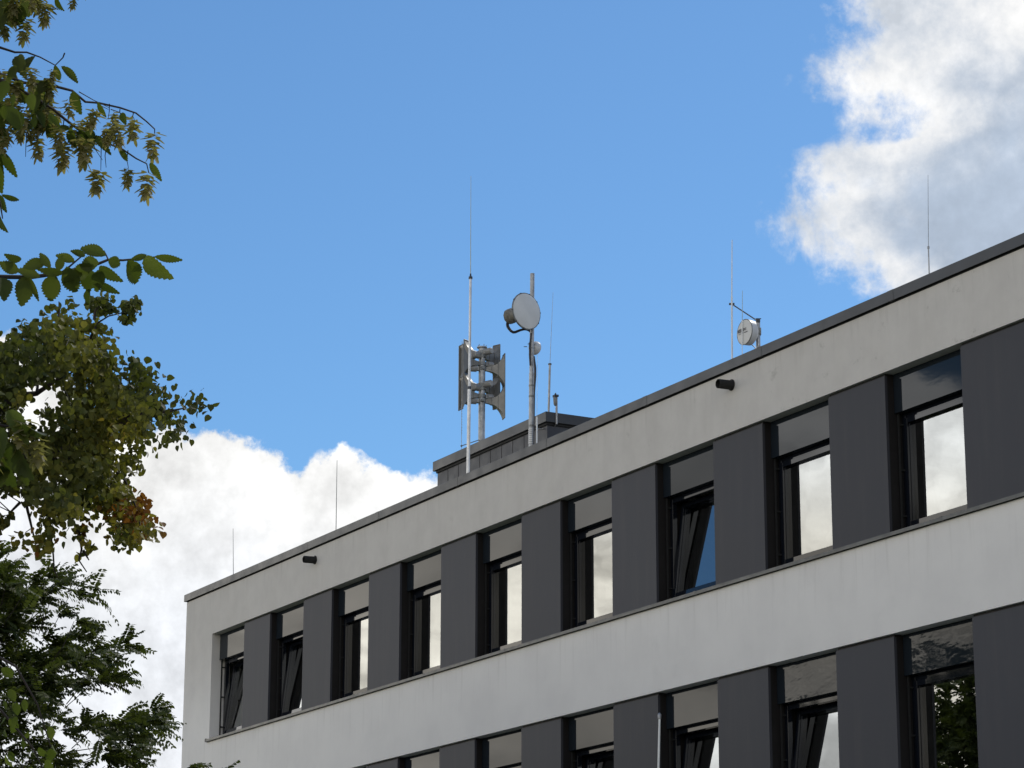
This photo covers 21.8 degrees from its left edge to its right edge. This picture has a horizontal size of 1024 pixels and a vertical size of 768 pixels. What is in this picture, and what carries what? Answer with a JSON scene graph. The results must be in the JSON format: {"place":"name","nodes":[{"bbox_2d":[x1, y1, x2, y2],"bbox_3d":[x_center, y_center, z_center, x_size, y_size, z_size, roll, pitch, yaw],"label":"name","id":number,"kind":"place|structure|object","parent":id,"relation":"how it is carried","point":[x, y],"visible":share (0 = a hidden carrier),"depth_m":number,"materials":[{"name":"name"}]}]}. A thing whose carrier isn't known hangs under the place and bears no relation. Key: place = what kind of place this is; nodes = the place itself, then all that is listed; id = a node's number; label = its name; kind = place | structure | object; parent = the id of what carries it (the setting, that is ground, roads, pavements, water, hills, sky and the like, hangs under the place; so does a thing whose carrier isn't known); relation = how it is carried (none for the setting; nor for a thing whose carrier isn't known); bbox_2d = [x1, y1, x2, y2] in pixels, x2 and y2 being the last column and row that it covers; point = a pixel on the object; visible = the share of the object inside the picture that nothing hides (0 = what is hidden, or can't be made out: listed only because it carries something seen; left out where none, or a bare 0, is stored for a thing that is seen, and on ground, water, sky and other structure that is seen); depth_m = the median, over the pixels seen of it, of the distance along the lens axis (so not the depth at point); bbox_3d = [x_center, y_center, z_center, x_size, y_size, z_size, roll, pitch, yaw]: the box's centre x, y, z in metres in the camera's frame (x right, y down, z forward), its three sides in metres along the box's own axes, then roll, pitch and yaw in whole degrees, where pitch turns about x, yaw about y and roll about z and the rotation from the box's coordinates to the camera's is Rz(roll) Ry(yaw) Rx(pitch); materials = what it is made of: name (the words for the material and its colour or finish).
{"place":"outdoors","nodes":[
{"label":"outdoors","id":0,"kind":"place"},
{"bbox_2d":[336,478,336,522],"bbox_3d":[-3.391,2.579,51.320,0.340,2.284,0.340,8,-17,-27],"label":"lightning rod","id":1,"kind":"object","parent":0,"point":[336,500],"visible":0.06,"depth_m":51.41,"materials":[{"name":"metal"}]},
{"bbox_2d":[0,0,1023,767],"label":"sky","id":2,"kind":"structure","parent":0,"point":[324,167],"materials":[{"name":"blue"}]},
{"label":"ground","id":3,"kind":"structure","parent":0,"visible":0},
{"bbox_2d":[0,0,181,767],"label":"hornbeam tree","id":4,"kind":"object","parent":3,"relation":"on","point":[37,97],"visible":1,"depth_m":9.69,"materials":[{"name":"green plant"}]},
{"bbox_2d":[0,289,219,577],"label":"linden tree","id":5,"kind":"object","parent":3,"relation":"on","point":[101,414],"visible":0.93,"depth_m":23.87,"materials":[{"name":"green plant"}]},
{"bbox_2d":[0,540,240,767],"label":"pinnate tree","id":6,"kind":"object","parent":3,"relation":"on","point":[18,600],"visible":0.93,"depth_m":36.68,"materials":[{"name":"green plant"}]},
{"bbox_2d":[181,233,1023,767],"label":"office building","id":7,"kind":"structure","parent":3,"relation":"on","point":[801,547],"depth_m":37.81,"materials":[{"name":"paint"}]},
{"bbox_2d":[219,625,244,734],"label":"window","id":8,"kind":"structure","parent":7,"relation":"in","point":[231,642],"depth_m":53.14,"materials":[{"name":"black"}]},
{"bbox_2d":[276,603,303,717],"bbox_3d":[-4.013,5.257,50.334,0.334,2.083,1.578,8,-17,-27],"label":"window","id":9,"kind":"structure","parent":7,"relation":"in","point":[289,625],"depth_m":50.72,"materials":[{"name":"black"}]},
{"bbox_2d":[338,578,368,698],"bbox_3d":[-2.725,4.601,47.898,0.190,2.083,1.578,8,-17,-27],"label":"window","id":10,"kind":"structure","parent":7,"relation":"in","point":[353,605],"depth_m":48.19,"materials":[{"name":"black"}]},
{"bbox_2d":[405,750,438,767],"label":"window","id":11,"kind":"structure","parent":7,"relation":"in","point":[430,759],"depth_m":44.83,"materials":[{"name":"black glass"}]},
{"bbox_2d":[407,550,440,677],"bbox_3d":[-1.373,3.955,45.495,0.190,2.083,1.578,8,-17,-27],"label":"window","id":12,"kind":"structure","parent":7,"relation":"in","point":[423,573],"depth_m":45.77,"materials":[{"name":"black"}]},
{"bbox_2d":[466,216,472,472],"bbox_3d":[-0.782,-0.617,47.650,0.440,6.552,0.440,8,-17,-27],"label":"whip antenna","id":13,"kind":"object","parent":7,"relation":"on","point":[469,392],"visible":0.64,"depth_m":47.45,"materials":[{"name":"metal"}]},
{"bbox_2d":[458,339,504,441],"bbox_3d":[-0.670,0.508,56.490,1.013,3.111,0.641,3,-15,-12],"label":"horn siren","id":14,"kind":"object","parent":7,"relation":"on","point":[494,396],"visible":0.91,"depth_m":56.52,"materials":[{"name":"metal"}]},
{"bbox_2d":[461,402,478,448],"bbox_3d":[-0.870,0.540,55.901,0.052,2.741,1.001,-6,-16,21],"label":"lightning rod","id":15,"kind":"object","parent":14,"relation":"attached to","point":[461,429],"visible":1,"depth_m":55.38,"materials":[{"name":"metal"}]},
{"bbox_2d":[482,729,520,767],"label":"window","id":16,"kind":"structure","parent":7,"relation":"in","point":[501,750],"depth_m":42.44,"materials":[{"name":"black glass"}]},
{"bbox_2d":[483,519,521,654],"bbox_3d":[-0.022,3.308,43.091,0.190,2.083,1.578,8,-17,-27],"label":"window","id":17,"kind":"structure","parent":7,"relation":"in","point":[502,546],"depth_m":43.34,"materials":[{"name":"black"}]},
{"bbox_2d":[528,273,535,445],"bbox_3d":[0.330,0.243,47.028,0.500,4.570,0.500,8,-17,-27],"label":"antenna mast","id":18,"kind":"object","parent":7,"relation":"on","point":[532,381],"visible":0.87,"depth_m":47.01,"materials":[{"name":"metal"}]},
{"bbox_2d":[503,293,540,333],"bbox_3d":[0.101,-1.212,47.271,0.679,0.743,0.502,13,-20,-40],"label":"dish antenna","id":19,"kind":"object","parent":18,"relation":"attached to","point":[523,313],"visible":1,"depth_m":47.13,"materials":[{"name":"metal"}]},
{"bbox_2d":[524,341,540,354],"bbox_3d":[0.342,-0.666,47.306,0.250,0.250,0.265,-10,-18,34],"label":"dish antenna","id":20,"kind":"object","parent":18,"relation":"attached to","point":[537,347],"visible":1,"depth_m":47.31,"materials":[{"name":"metal"}]},
{"bbox_2d":[536,341,537,442],"bbox_3d":[0.433,0.983,47.933,0.320,3.615,0.320,8,-17,-27],"label":"whip antenna","id":21,"kind":"object","parent":7,"relation":"on","point":[537,417],"visible":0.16,"depth_m":47.97,"materials":[{"name":"grey metal"}]},
{"bbox_2d":[538,393,558,429],"bbox_3d":[0.719,0.527,50.726,0.462,0.680,0.220,-13,-20,39],"label":"weather sensor","id":22,"kind":"object","parent":7,"relation":"attached to","point":[555,398],"visible":0.97,"depth_m":50.65,"materials":[{"name":"metal"}]},
{"bbox_2d":[548,302,552,411],"bbox_3d":[0.740,-0.591,50.950,0.066,2.388,0.208,8,-17,-27],"label":"whip antenna","id":23,"kind":"object","parent":7,"relation":"on","point":[549,376],"visible":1,"depth_m":50.84,"materials":[{"name":"metal"}]},
{"bbox_2d":[568,484,612,628],"bbox_3d":[1.330,2.661,40.688,0.190,2.083,1.578,8,-17,-27],"label":"window","id":24,"kind":"structure","parent":7,"relation":"in","point":[589,514],"depth_m":40.92,"materials":[{"name":"black"}]},
{"bbox_2d":[569,707,613,767],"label":"window","id":25,"kind":"structure","parent":7,"relation":"in","point":[590,733],"depth_m":40.13,"materials":[{"name":"black glass"}]},
{"bbox_2d":[663,445,715,599],"bbox_3d":[2.753,2.025,38.323,0.353,2.083,1.578,8,-17,-27],"label":"window","id":26,"kind":"structure","parent":7,"relation":"in","point":[689,476],"depth_m":38.61,"materials":[{"name":"black"}]},
{"bbox_2d":[666,681,718,767],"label":"window","id":27,"kind":"structure","parent":7,"relation":"in","point":[692,709],"depth_m":37.76,"materials":[{"name":"black glass"}]},
{"bbox_2d":[731,262,732,358],"bbox_3d":[3.248,-0.828,39.470,0.320,2.706,0.320,8,-17,-27],"label":"whip antenna","id":28,"kind":"object","parent":7,"relation":"on","point":[731,316],"visible":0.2,"depth_m":39.46,"materials":[{"name":"grey metal"}]},
{"bbox_2d":[741,291,742,353],"bbox_3d":[3.351,-0.519,38.755,0.320,1.735,0.320,8,-17,-27],"label":"whip antenna","id":29,"kind":"object","parent":7,"relation":"on","point":[742,323],"visible":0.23,"depth_m":38.82,"materials":[{"name":"grey metal"}]},
{"bbox_2d":[729,303,760,347],"bbox_3d":[3.480,-0.449,39.031,0.400,1.747,0.874,8,-17,-27],"label":"antenna pole","id":30,"kind":"object","parent":7,"relation":"on","point":[757,320],"visible":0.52,"depth_m":38.88,"materials":[{"name":"metal"}]},
{"bbox_2d":[737,319,760,348],"bbox_3d":[3.500,-0.698,38.865,0.304,0.466,0.440,8,-17,-27],"label":"dish antenna","id":31,"kind":"object","parent":30,"relation":"attached to","point":[751,330],"visible":0.98,"depth_m":38.73,"materials":[{"name":"metal"}]},
{"bbox_2d":[771,400,832,566],"bbox_3d":[4.033,1.368,35.882,0.190,2.083,1.578,8,-17,-27],"label":"window","id":32,"kind":"structure","parent":7,"relation":"in","point":[800,442],"depth_m":36.08,"materials":[{"name":"black"}]},
{"bbox_2d":[776,652,838,767],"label":"window","id":33,"kind":"structure","parent":7,"relation":"in","point":[809,682],"depth_m":35.34,"materials":[{"name":"black glass"}]},
{"bbox_2d":[927,219,929,273],"bbox_3d":[5.545,-1.692,35.429,0.340,2.273,0.340,8,-17,-27],"label":"lightning rod","id":34,"kind":"object","parent":7,"relation":"on","point":[928,247],"visible":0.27,"depth_m":35.43,"materials":[{"name":"metal"}]},
{"bbox_2d":[893,349,966,528],"bbox_3d":[5.384,0.721,33.479,0.190,2.083,1.578,8,-17,-27],"label":"window","id":35,"kind":"structure","parent":7,"relation":"in","point":[928,395],"depth_m":33.65,"materials":[{"name":"black"}]},
{"bbox_2d":[903,618,978,767],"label":"window","id":36,"kind":"structure","parent":7,"relation":"in","point":[939,661],"depth_m":32.78,"materials":[{"name":"black"}]},
{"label":"pavement","id":37,"kind":"structure","parent":0,"visible":0},
{"bbox_2d":[657,713,660,767],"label":"slim pole","id":38,"kind":"object","parent":37,"relation":"on","point":[659,720],"visible":1,"depth_m":32.26,"materials":[{"name":"metal"}]}
]}

